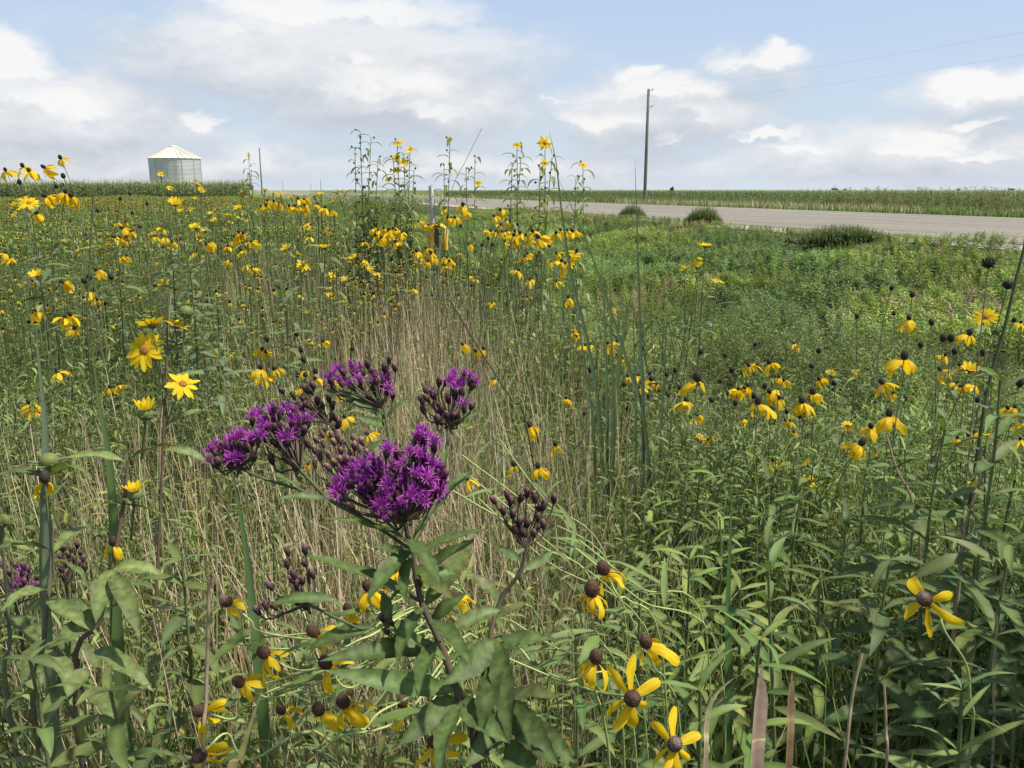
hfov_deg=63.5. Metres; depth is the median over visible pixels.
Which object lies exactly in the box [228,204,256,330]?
wild sunflower
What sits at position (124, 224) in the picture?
coneflower
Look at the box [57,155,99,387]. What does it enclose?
coneflower
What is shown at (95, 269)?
coneflower
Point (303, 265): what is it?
wild sunflower
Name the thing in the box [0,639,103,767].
leafy plant
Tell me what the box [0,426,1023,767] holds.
undergrowth
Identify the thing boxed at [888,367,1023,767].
leafy plant
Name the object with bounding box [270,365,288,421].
coneflower
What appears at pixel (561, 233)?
coneflower
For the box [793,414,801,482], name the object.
coneflower seed head
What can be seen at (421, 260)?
coneflower
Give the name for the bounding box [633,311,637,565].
bulrush
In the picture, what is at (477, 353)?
coneflower
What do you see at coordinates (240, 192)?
wild sunflower
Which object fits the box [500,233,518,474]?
coneflower
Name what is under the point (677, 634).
leafy plant
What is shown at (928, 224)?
road
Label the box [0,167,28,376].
coneflower
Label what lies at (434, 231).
marker post
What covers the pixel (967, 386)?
coneflower
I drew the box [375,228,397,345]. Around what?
coneflower
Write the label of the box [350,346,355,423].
coneflower seed head
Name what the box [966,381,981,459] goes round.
coneflower
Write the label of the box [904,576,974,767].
coneflower
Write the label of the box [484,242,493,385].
coneflower seed head
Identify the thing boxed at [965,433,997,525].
coneflower
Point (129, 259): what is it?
coneflower
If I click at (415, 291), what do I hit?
wild sunflower
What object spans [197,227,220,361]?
wild sunflower
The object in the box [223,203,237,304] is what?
wild sunflower
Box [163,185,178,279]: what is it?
wild sunflower
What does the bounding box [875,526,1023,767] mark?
leafy plant
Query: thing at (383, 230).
coneflower
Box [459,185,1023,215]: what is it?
verge weeds
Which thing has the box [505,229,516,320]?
coneflower
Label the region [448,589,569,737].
coneflower
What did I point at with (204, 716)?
dry stalk
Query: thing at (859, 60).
power line
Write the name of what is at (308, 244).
coneflower
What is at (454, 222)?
coneflower
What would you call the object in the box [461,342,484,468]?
coneflower
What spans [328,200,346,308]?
wild sunflower
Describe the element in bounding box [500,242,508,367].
coneflower
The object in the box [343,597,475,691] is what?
coneflower
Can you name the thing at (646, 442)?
bulrush
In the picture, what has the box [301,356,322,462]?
coneflower seed head
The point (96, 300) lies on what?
coneflower
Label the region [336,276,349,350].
wild sunflower
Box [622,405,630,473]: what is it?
coneflower seed head
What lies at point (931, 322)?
coneflower seed head
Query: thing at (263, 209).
coneflower
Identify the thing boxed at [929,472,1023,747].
leafy plant
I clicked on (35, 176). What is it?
coneflower
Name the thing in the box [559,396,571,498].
coneflower
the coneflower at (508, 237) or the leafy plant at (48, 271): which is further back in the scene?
the coneflower at (508, 237)
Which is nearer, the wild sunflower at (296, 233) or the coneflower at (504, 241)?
the coneflower at (504, 241)
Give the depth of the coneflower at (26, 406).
2.33 m
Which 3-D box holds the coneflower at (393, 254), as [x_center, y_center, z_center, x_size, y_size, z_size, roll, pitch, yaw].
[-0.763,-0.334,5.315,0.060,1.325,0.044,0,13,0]
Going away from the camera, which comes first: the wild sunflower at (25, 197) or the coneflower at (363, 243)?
the wild sunflower at (25, 197)
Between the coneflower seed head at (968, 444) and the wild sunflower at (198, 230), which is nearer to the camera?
the coneflower seed head at (968, 444)
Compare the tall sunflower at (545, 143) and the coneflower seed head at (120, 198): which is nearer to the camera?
the coneflower seed head at (120, 198)
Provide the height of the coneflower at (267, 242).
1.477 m
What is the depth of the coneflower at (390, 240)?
5.19 m
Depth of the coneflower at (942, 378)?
2.76 m
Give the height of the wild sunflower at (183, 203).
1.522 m
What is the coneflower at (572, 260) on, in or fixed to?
on the ground at (780, 268)
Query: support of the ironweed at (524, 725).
on the ground at (780, 268)
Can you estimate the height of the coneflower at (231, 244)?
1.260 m
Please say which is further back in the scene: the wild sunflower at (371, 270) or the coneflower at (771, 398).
the wild sunflower at (371, 270)
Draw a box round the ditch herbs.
[282,192,1023,586]
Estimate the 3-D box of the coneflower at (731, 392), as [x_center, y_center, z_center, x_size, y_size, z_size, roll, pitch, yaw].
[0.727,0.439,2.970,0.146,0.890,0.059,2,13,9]
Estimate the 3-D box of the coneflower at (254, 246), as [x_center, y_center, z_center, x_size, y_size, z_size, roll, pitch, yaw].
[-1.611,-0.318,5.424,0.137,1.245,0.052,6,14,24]
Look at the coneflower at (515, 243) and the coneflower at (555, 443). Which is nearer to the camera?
the coneflower at (555, 443)
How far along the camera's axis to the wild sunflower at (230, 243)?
7.82 m
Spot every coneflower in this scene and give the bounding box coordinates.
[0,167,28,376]
[0,251,12,378]
[1,255,31,340]
[9,201,44,300]
[10,211,36,288]
[17,163,84,386]
[20,399,84,541]
[23,167,89,430]
[28,406,63,528]
[30,210,76,446]
[31,307,59,412]
[33,471,89,767]
[40,164,107,427]
[41,193,111,438]
[50,368,76,445]
[52,314,71,444]
[55,188,88,458]
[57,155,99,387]
[59,279,119,388]
[65,311,91,434]
[65,325,80,426]
[68,192,132,422]
[84,288,94,391]
[91,297,101,374]
[93,267,154,411]
[103,241,114,291]
[103,384,123,469]
[103,535,122,764]
[113,236,138,327]
[113,242,128,315]
[114,221,132,270]
[115,382,128,505]
[118,235,144,334]
[119,226,152,315]
[119,256,148,394]
[121,221,128,309]
[121,235,137,336]
[122,254,138,335]
[123,227,132,336]
[128,229,148,318]
[148,231,171,279]
[149,234,160,328]
[156,225,166,324]
[160,235,178,413]
[167,239,195,384]
[185,720,352,767]
[191,250,206,327]
[191,632,482,766]
[204,242,242,374]
[205,245,214,328]
[209,594,488,665]
[222,244,234,354]
[223,260,233,328]
[230,241,233,341]
[231,628,488,767]
[232,234,252,363]
[235,230,251,317]
[237,240,257,328]
[238,248,256,307]
[238,363,268,423]
[239,231,258,348]
[242,263,249,311]
[244,347,263,412]
[248,266,261,334]
[249,239,269,320]
[250,240,285,348]
[253,372,263,447]
[256,241,261,301]
[256,615,504,749]
[258,204,277,340]
[260,376,271,451]
[261,203,270,337]
[261,350,274,401]
[266,199,289,341]
[267,201,274,290]
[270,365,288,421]
[272,199,280,312]
[275,636,496,767]
[276,203,315,329]
[278,605,463,695]
[287,204,296,357]
[287,204,309,333]
[293,385,302,514]
[296,196,310,351]
[298,204,302,304]
[299,223,311,308]
[299,225,311,290]
[299,368,316,431]
[303,197,328,331]
[303,203,320,346]
[304,211,325,332]
[304,220,313,311]
[304,462,317,621]
[305,234,318,317]
[308,462,318,617]
[311,655,496,765]
[313,202,321,328]
[313,376,335,458]
[318,629,468,737]
[319,205,332,348]
[321,339,358,419]
[321,579,489,767]
[322,227,334,293]
[323,428,338,516]
[328,210,361,300]
[335,395,364,556]
[335,633,504,745]
[341,414,361,564]
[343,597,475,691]
[360,239,376,309]
[364,431,412,534]
[369,226,384,344]
[372,233,390,352]
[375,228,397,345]
[377,240,389,330]
[379,234,386,314]
[379,235,386,354]
[381,226,394,313]
[383,232,394,356]
[383,567,483,638]
[385,228,404,364]
[387,238,406,336]
[389,227,393,298]
[392,227,406,340]
[393,240,417,351]
[393,658,480,731]
[394,228,420,331]
[398,233,406,332]
[400,230,408,379]
[413,248,436,390]
[415,695,504,767]
[417,220,447,311]
[418,258,431,361]
[423,223,433,331]
[423,246,441,315]
[423,259,430,338]
[427,223,433,308]
[427,251,443,363]
[428,250,447,390]
[434,258,456,356]
[435,207,447,346]
[439,216,450,350]
[440,255,454,362]
[441,265,458,363]
[443,215,461,381]
[448,224,456,276]
[448,259,469,363]
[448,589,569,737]
[450,216,461,351]
[455,202,480,445]
[456,251,465,334]
[461,211,486,401]
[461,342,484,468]
[465,476,511,651]
[467,242,475,343]
[474,349,485,479]
[476,229,491,336]
[478,346,486,466]
[487,301,496,373]
[488,230,498,344]
[489,223,501,328]
[490,377,503,538]
[492,214,517,417]
[498,208,517,382]
[498,230,506,352]
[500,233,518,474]
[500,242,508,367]
[501,230,516,352]
[503,240,523,345]
[504,218,513,276]
[504,220,510,323]
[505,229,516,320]
[505,241,516,328]
[507,460,544,618]
[508,242,520,308]
[508,268,522,452]
[513,229,518,356]
[514,233,526,350]
[514,239,527,351]
[515,231,523,374]
[517,462,557,644]
[517,646,660,730]
[518,254,527,330]
[525,277,534,365]
[526,240,538,413]
[526,251,541,341]
[526,295,539,334]
[526,421,551,554]
[528,228,550,464]
[535,234,570,479]
[538,236,560,425]
[545,258,564,325]
[547,239,557,364]
[547,260,556,363]
[548,231,562,399]
[550,440,569,613]
[554,279,572,364]
[555,251,571,326]
[557,294,573,402]
[559,228,579,358]
[559,268,567,360]
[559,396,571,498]
[561,249,580,430]
[564,261,578,329]
[566,228,581,350]
[566,253,601,396]
[567,228,586,408]
[567,330,580,388]
[569,331,579,415]
[573,343,587,437]
[573,579,646,767]
[574,335,594,423]
[574,343,593,441]
[576,648,640,767]
[596,560,668,754]
[603,341,610,404]
[608,339,618,363]
[625,374,631,452]
[627,633,682,767]
[628,373,640,448]
[638,386,662,479]
[640,380,659,418]
[640,382,659,447]
[651,706,701,767]
[662,371,716,581]
[671,397,695,480]
[678,438,709,532]
[689,416,700,518]
[695,412,729,492]
[709,436,727,532]
[711,387,742,442]
[726,386,743,444]
[732,383,751,447]
[733,396,776,573]
[739,418,754,481]
[742,362,762,425]
[742,385,752,426]
[762,375,781,445]
[764,358,781,455]
[766,388,779,439]
[770,395,784,453]
[770,458,799,547]
[777,461,794,547]
[779,419,795,492]
[781,378,792,442]
[784,418,805,509]
[787,430,797,520]
[791,341,804,432]
[792,396,815,593]
[796,346,801,462]
[797,387,823,546]
[815,376,828,456]
[816,438,866,647]
[829,517,850,628]
[854,422,877,513]
[859,408,907,600]
[862,350,916,742]
[872,314,916,490]
[873,452,882,545]
[875,378,903,548]
[890,391,896,474]
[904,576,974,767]
[927,353,947,442]
[930,381,958,481]
[932,435,960,532]
[937,366,960,483]
[952,362,966,471]
[953,328,975,524]
[959,385,978,425]
[960,384,971,484]
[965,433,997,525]
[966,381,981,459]
[966,429,977,494]
[980,404,1017,508]
[991,405,1016,496]
[999,320,1023,438]
[1000,436,1023,569]
[1011,421,1023,435]
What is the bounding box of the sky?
[0,0,1023,189]
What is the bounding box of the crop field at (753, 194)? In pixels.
[311,188,1023,212]
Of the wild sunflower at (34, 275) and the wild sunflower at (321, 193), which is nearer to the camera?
the wild sunflower at (34, 275)
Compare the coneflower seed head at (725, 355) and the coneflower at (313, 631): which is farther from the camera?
the coneflower seed head at (725, 355)
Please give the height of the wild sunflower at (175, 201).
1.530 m
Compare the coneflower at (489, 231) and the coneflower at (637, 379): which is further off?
the coneflower at (489, 231)
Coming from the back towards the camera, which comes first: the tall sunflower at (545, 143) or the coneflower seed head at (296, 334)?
the tall sunflower at (545, 143)
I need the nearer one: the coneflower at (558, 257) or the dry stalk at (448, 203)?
the coneflower at (558, 257)
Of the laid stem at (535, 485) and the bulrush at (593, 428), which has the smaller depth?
the laid stem at (535, 485)
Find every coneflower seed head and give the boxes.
[17,179,60,444]
[49,228,68,353]
[54,184,90,346]
[57,183,76,397]
[61,173,82,423]
[68,218,77,327]
[81,277,106,421]
[83,232,98,345]
[87,273,120,467]
[96,208,115,345]
[108,274,128,469]
[116,196,134,377]
[128,191,143,333]
[130,211,163,369]
[138,224,152,310]
[145,201,148,330]
[264,335,286,395]
[293,333,298,384]
[295,371,299,389]
[298,346,304,488]
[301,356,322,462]
[313,368,320,438]
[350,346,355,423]
[459,224,468,356]
[479,242,483,364]
[484,236,493,368]
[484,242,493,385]
[491,215,500,359]
[508,234,515,380]
[516,222,524,365]
[541,243,557,441]
[574,411,585,511]
[579,421,589,515]
[583,367,590,467]
[621,381,625,419]
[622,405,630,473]
[628,398,634,479]
[637,375,653,496]
[639,344,644,398]
[655,371,668,476]
[666,391,670,446]
[673,367,681,438]
[677,385,681,469]
[682,348,703,473]
[709,396,716,469]
[711,367,734,468]
[715,378,721,429]
[722,353,726,424]
[725,390,734,447]
[729,399,737,484]
[737,393,756,469]
[740,370,744,448]
[745,363,758,435]
[748,342,756,416]
[749,382,767,463]
[784,408,789,485]
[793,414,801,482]
[800,348,820,454]
[809,363,813,453]
[831,380,835,459]
[848,313,858,439]
[874,285,893,495]
[887,291,914,490]
[888,341,923,475]
[889,311,895,441]
[898,395,907,463]
[914,333,946,541]
[922,318,936,515]
[925,333,954,515]
[931,348,957,575]
[940,257,995,767]
[949,280,1014,630]
[954,396,980,508]
[964,390,985,486]
[972,349,988,527]
[979,317,1016,507]
[984,367,994,458]
[986,346,1005,459]
[990,378,1023,587]
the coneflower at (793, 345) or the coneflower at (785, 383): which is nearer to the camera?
the coneflower at (785, 383)
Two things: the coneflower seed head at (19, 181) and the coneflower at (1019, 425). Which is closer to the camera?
the coneflower at (1019, 425)
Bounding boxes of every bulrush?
[549,132,608,597]
[559,181,659,623]
[564,242,597,558]
[601,252,608,523]
[609,259,614,563]
[609,286,632,516]
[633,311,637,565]
[635,170,644,560]
[655,315,666,542]
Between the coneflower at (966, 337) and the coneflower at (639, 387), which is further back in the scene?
the coneflower at (639, 387)
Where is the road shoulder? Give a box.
[260,191,1022,249]
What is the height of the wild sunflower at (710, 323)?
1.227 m
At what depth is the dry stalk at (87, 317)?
2.40 m
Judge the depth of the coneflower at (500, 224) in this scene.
5.93 m
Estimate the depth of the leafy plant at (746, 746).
0.99 m
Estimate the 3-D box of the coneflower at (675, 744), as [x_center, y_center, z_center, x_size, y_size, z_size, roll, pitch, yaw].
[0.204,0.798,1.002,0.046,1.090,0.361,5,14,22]
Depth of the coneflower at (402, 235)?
5.23 m
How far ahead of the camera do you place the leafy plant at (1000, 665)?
0.94 m
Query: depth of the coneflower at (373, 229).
5.20 m
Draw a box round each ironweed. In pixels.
[0,559,60,751]
[26,540,109,737]
[201,354,507,767]
[442,487,574,767]
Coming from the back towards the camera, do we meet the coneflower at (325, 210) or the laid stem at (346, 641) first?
the coneflower at (325, 210)
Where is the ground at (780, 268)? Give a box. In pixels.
[120,190,1023,473]
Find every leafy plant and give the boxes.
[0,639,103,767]
[17,225,95,443]
[59,664,182,767]
[88,248,156,422]
[133,543,240,767]
[143,216,212,434]
[159,254,238,480]
[171,292,267,508]
[259,278,325,421]
[531,623,622,767]
[592,582,697,767]
[603,500,692,742]
[606,544,737,767]
[615,548,702,753]
[630,648,747,767]
[659,463,747,671]
[660,563,823,767]
[674,511,772,748]
[685,608,826,767]
[686,518,840,761]
[714,455,818,696]
[732,568,884,767]
[741,484,845,762]
[766,500,917,767]
[779,448,845,640]
[791,481,915,753]
[804,552,986,767]
[830,408,997,767]
[851,436,946,684]
[856,486,953,750]
[856,662,1023,767]
[872,553,1023,767]
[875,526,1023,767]
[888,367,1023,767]
[894,629,1023,767]
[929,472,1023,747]
[935,464,1022,691]
[947,590,1023,767]
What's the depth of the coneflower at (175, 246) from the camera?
3.79 m
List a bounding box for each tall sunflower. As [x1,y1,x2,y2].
[233,152,265,265]
[338,129,393,351]
[381,138,426,367]
[430,136,462,313]
[453,155,494,304]
[493,142,543,332]
[519,136,564,367]
[554,160,601,355]
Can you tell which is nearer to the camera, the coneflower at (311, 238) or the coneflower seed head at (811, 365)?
the coneflower seed head at (811, 365)
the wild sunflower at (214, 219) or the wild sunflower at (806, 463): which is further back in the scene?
the wild sunflower at (214, 219)
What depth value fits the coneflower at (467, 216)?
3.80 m
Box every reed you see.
[36,328,63,767]
[92,346,133,767]
[227,691,261,767]
[232,472,273,767]
[704,672,748,767]
[723,483,732,767]
[750,668,767,767]
[785,673,794,767]
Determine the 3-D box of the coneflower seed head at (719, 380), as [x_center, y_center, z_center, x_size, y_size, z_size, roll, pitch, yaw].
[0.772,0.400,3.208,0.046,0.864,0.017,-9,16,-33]
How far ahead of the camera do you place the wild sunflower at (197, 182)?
5.85 m
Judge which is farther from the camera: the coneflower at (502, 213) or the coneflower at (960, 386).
the coneflower at (502, 213)
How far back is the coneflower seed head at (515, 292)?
4.48 m
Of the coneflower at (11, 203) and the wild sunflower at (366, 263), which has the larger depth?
the coneflower at (11, 203)
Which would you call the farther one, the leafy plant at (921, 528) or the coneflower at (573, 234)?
the coneflower at (573, 234)
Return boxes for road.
[254,190,1023,243]
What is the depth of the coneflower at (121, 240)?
4.61 m
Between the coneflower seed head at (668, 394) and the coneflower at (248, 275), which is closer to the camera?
the coneflower seed head at (668, 394)
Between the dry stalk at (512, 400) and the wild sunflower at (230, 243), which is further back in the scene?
the wild sunflower at (230, 243)
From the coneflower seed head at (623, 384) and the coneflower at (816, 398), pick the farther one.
the coneflower seed head at (623, 384)
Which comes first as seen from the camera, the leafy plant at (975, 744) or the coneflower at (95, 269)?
the leafy plant at (975, 744)
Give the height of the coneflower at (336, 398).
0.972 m
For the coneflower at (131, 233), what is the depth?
4.62 m
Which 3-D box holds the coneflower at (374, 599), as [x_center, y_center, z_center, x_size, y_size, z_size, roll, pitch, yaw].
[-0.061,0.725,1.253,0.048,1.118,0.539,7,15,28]
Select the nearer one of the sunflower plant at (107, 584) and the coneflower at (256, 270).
the sunflower plant at (107, 584)
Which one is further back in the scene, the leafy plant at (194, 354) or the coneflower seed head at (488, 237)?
the coneflower seed head at (488, 237)
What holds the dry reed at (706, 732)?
on the ground at (780, 268)
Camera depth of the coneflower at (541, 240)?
2.97 m
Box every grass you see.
[0,195,1023,767]
[0,196,1023,767]
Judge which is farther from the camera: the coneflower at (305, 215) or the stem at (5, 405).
the coneflower at (305, 215)
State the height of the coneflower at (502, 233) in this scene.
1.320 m
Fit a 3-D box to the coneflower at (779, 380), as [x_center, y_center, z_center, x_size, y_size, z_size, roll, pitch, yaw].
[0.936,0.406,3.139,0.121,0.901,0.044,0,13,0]
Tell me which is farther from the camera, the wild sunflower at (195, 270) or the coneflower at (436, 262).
the coneflower at (436, 262)
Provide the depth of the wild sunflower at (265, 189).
5.91 m
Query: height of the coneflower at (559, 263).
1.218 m
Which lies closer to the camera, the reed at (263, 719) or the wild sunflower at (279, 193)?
the reed at (263, 719)
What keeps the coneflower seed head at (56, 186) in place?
on the ground at (780, 268)
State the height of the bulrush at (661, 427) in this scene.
1.245 m
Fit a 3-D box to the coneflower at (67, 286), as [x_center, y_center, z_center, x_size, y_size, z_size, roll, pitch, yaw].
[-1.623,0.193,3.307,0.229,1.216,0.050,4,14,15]
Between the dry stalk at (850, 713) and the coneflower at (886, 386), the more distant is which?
the coneflower at (886, 386)
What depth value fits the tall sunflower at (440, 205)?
6.59 m
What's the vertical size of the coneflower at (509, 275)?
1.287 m
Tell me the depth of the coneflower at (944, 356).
3.45 m
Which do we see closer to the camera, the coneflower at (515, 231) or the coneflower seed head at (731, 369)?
the coneflower seed head at (731, 369)
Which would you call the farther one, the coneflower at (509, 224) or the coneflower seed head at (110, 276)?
the coneflower at (509, 224)
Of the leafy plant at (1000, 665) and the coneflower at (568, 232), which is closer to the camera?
the leafy plant at (1000, 665)
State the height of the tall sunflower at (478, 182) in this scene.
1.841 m
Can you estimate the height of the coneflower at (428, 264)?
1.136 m
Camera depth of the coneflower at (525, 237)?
4.61 m
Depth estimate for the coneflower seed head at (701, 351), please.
2.74 m
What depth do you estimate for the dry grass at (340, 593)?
2.12 m
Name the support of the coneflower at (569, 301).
on the ground at (780, 268)
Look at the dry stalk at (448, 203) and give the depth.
5.50 m
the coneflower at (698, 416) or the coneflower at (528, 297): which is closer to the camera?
the coneflower at (698, 416)
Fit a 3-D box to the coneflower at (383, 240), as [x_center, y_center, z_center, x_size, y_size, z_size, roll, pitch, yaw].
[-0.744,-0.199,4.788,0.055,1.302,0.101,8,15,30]
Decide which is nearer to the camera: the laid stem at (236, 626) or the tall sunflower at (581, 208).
the laid stem at (236, 626)
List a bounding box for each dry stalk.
[86,196,100,493]
[159,290,171,693]
[201,577,210,767]
[436,128,481,336]
[449,300,566,673]
[843,653,862,767]
[883,684,888,767]
[885,434,920,759]
[935,244,1023,728]
[936,439,1001,767]
[990,615,997,767]
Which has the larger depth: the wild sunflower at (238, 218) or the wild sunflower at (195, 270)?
the wild sunflower at (238, 218)
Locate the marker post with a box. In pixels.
[428,184,447,316]
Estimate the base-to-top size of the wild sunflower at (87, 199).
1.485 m
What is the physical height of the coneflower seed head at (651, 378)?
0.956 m
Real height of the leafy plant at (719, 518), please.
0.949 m
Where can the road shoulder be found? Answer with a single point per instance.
(1020, 245)
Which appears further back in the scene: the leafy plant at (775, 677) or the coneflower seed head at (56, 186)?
the coneflower seed head at (56, 186)
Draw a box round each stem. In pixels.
[0,360,102,411]
[225,600,446,767]
[244,584,465,764]
[250,606,464,766]
[260,615,481,765]
[288,634,469,767]
[289,661,449,767]
[338,586,490,767]
[452,489,611,767]
[462,439,630,767]
[470,475,650,758]
[478,497,665,758]
[485,652,637,767]
[487,440,620,765]
[499,617,648,757]
[557,537,711,758]
[557,541,725,761]
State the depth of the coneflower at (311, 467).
1.89 m
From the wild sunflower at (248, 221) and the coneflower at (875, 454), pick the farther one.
the wild sunflower at (248, 221)
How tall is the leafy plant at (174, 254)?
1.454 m
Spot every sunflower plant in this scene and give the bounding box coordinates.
[0,453,98,766]
[0,514,40,767]
[41,396,187,767]
[126,296,216,716]
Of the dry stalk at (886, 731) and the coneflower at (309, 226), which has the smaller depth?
the dry stalk at (886, 731)
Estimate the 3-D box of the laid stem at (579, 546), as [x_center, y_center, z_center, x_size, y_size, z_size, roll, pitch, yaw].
[0.117,0.696,1.271,0.335,1.164,0.113,-3,14,-14]
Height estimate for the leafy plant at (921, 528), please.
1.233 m
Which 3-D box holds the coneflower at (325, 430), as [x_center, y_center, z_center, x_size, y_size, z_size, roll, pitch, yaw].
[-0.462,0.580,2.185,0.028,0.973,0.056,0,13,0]
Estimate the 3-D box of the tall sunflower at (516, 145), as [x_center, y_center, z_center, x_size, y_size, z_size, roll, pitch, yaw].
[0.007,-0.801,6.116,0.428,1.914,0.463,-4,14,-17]
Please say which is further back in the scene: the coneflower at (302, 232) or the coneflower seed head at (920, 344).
the coneflower at (302, 232)
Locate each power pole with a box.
[259,148,262,193]
[643,88,652,201]
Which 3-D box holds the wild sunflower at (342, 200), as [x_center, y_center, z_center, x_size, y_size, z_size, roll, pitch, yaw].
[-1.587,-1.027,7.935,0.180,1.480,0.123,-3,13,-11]
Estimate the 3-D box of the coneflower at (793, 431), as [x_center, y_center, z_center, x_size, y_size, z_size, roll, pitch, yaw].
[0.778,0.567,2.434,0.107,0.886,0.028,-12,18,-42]
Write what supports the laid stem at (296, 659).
on the ground at (780, 268)
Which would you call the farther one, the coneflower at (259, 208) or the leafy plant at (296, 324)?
the coneflower at (259, 208)
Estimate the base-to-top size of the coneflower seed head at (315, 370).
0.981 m
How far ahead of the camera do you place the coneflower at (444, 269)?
5.17 m
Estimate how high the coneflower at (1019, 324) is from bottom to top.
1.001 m
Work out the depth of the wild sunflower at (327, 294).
4.71 m
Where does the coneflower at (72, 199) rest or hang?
on the ground at (780, 268)
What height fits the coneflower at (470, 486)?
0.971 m
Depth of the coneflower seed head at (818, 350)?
2.77 m
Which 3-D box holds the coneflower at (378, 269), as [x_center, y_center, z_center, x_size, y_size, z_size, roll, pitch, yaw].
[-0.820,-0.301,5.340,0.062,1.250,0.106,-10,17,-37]
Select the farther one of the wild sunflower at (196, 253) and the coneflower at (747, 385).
the wild sunflower at (196, 253)
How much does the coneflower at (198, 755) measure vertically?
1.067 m
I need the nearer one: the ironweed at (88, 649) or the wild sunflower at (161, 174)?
the ironweed at (88, 649)
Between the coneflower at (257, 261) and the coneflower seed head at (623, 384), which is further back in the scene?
the coneflower at (257, 261)
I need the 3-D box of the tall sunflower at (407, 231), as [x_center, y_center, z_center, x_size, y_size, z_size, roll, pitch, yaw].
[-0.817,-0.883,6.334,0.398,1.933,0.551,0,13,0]
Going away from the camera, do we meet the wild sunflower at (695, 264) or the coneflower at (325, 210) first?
the wild sunflower at (695, 264)
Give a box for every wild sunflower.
[9,196,51,395]
[11,197,78,454]
[13,206,33,344]
[27,268,76,448]
[64,245,110,422]
[82,197,99,251]
[131,289,150,327]
[151,277,183,397]
[154,196,198,409]
[156,172,172,291]
[162,198,214,371]
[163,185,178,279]
[176,208,194,296]
[180,219,207,359]
[182,233,214,360]
[183,222,228,414]
[183,226,218,387]
[185,186,209,293]
[188,207,212,286]
[190,179,206,265]
[194,179,209,269]
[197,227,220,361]
[204,211,217,289]
[209,217,230,293]
[210,206,228,293]
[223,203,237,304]
[223,210,246,339]
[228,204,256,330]
[228,221,232,271]
[231,187,260,300]
[233,302,258,368]
[234,216,245,295]
[241,210,251,259]
[245,218,265,308]
[257,188,278,340]
[270,191,279,261]
[273,243,306,354]
[277,192,288,283]
[283,260,315,405]
[284,295,306,344]
[286,194,303,311]
[288,250,304,327]
[302,243,341,438]
[312,194,324,288]
[313,191,327,321]
[317,287,338,359]
[322,272,339,325]
[324,290,341,371]
[328,189,371,369]
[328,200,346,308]
[334,199,351,270]
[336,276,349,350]
[338,189,358,309]
[339,291,368,381]
[341,253,364,354]
[342,281,362,337]
[351,259,375,330]
[357,259,373,343]
[363,262,372,353]
[363,266,375,326]
[367,272,382,306]
[370,278,397,337]
[372,273,395,360]
[399,289,419,370]
[609,309,627,363]
[667,259,715,453]
[673,262,697,395]
[678,242,730,452]
[680,422,706,513]
[691,257,707,351]
[699,279,739,449]
[778,458,838,532]
[781,474,829,616]
[806,472,860,585]
[814,421,869,510]
[815,369,852,451]
[841,369,870,462]
[849,446,917,547]
[894,360,1001,505]
[936,432,1001,530]
[941,306,1022,554]
[941,478,988,601]
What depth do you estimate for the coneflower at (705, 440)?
2.29 m
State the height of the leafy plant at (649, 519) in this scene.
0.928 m
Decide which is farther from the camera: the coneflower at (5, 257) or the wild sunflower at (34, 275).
the coneflower at (5, 257)
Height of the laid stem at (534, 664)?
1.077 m
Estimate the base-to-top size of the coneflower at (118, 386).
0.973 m
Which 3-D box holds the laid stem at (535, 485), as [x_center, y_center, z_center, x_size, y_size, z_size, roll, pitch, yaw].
[0.110,0.655,1.439,0.289,1.169,0.111,-3,13,-12]
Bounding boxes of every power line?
[655,32,1020,88]
[661,55,1021,104]
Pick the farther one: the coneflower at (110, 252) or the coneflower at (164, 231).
the coneflower at (110, 252)
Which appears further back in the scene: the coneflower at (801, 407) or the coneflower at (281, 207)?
the coneflower at (281, 207)
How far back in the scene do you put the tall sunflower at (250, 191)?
8.96 m
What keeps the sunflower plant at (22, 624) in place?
on the ground at (780, 268)
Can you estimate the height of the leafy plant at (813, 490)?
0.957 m
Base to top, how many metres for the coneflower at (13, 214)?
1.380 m
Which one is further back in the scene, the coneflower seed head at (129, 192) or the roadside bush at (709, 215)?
the roadside bush at (709, 215)
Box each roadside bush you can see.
[616,204,645,217]
[683,204,723,225]
[784,222,897,244]
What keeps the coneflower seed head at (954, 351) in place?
on the ground at (780, 268)
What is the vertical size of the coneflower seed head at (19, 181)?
1.591 m
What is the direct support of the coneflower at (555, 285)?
on the ground at (780, 268)
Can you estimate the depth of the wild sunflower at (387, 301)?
5.42 m
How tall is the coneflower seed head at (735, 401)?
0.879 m
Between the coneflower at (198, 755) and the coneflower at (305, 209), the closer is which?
the coneflower at (198, 755)
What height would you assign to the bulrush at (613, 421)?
1.388 m
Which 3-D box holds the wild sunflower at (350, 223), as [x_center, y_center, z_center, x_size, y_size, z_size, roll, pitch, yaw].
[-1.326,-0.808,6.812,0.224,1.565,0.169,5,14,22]
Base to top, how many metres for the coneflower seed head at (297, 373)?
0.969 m
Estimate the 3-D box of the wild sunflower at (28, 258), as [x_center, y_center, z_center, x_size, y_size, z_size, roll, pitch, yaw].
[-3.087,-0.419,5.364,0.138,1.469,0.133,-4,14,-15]
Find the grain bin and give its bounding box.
[147,145,202,185]
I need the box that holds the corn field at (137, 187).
[0,177,258,197]
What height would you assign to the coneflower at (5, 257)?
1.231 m
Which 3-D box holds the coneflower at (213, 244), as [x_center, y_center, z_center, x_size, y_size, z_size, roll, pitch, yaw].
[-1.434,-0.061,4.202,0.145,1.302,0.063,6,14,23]
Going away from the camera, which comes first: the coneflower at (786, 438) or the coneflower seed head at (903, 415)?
the coneflower at (786, 438)
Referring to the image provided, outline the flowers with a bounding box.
[0,193,537,452]
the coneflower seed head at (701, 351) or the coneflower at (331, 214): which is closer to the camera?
the coneflower seed head at (701, 351)
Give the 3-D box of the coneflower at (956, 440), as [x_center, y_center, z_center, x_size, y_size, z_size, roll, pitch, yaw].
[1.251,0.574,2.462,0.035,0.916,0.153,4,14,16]

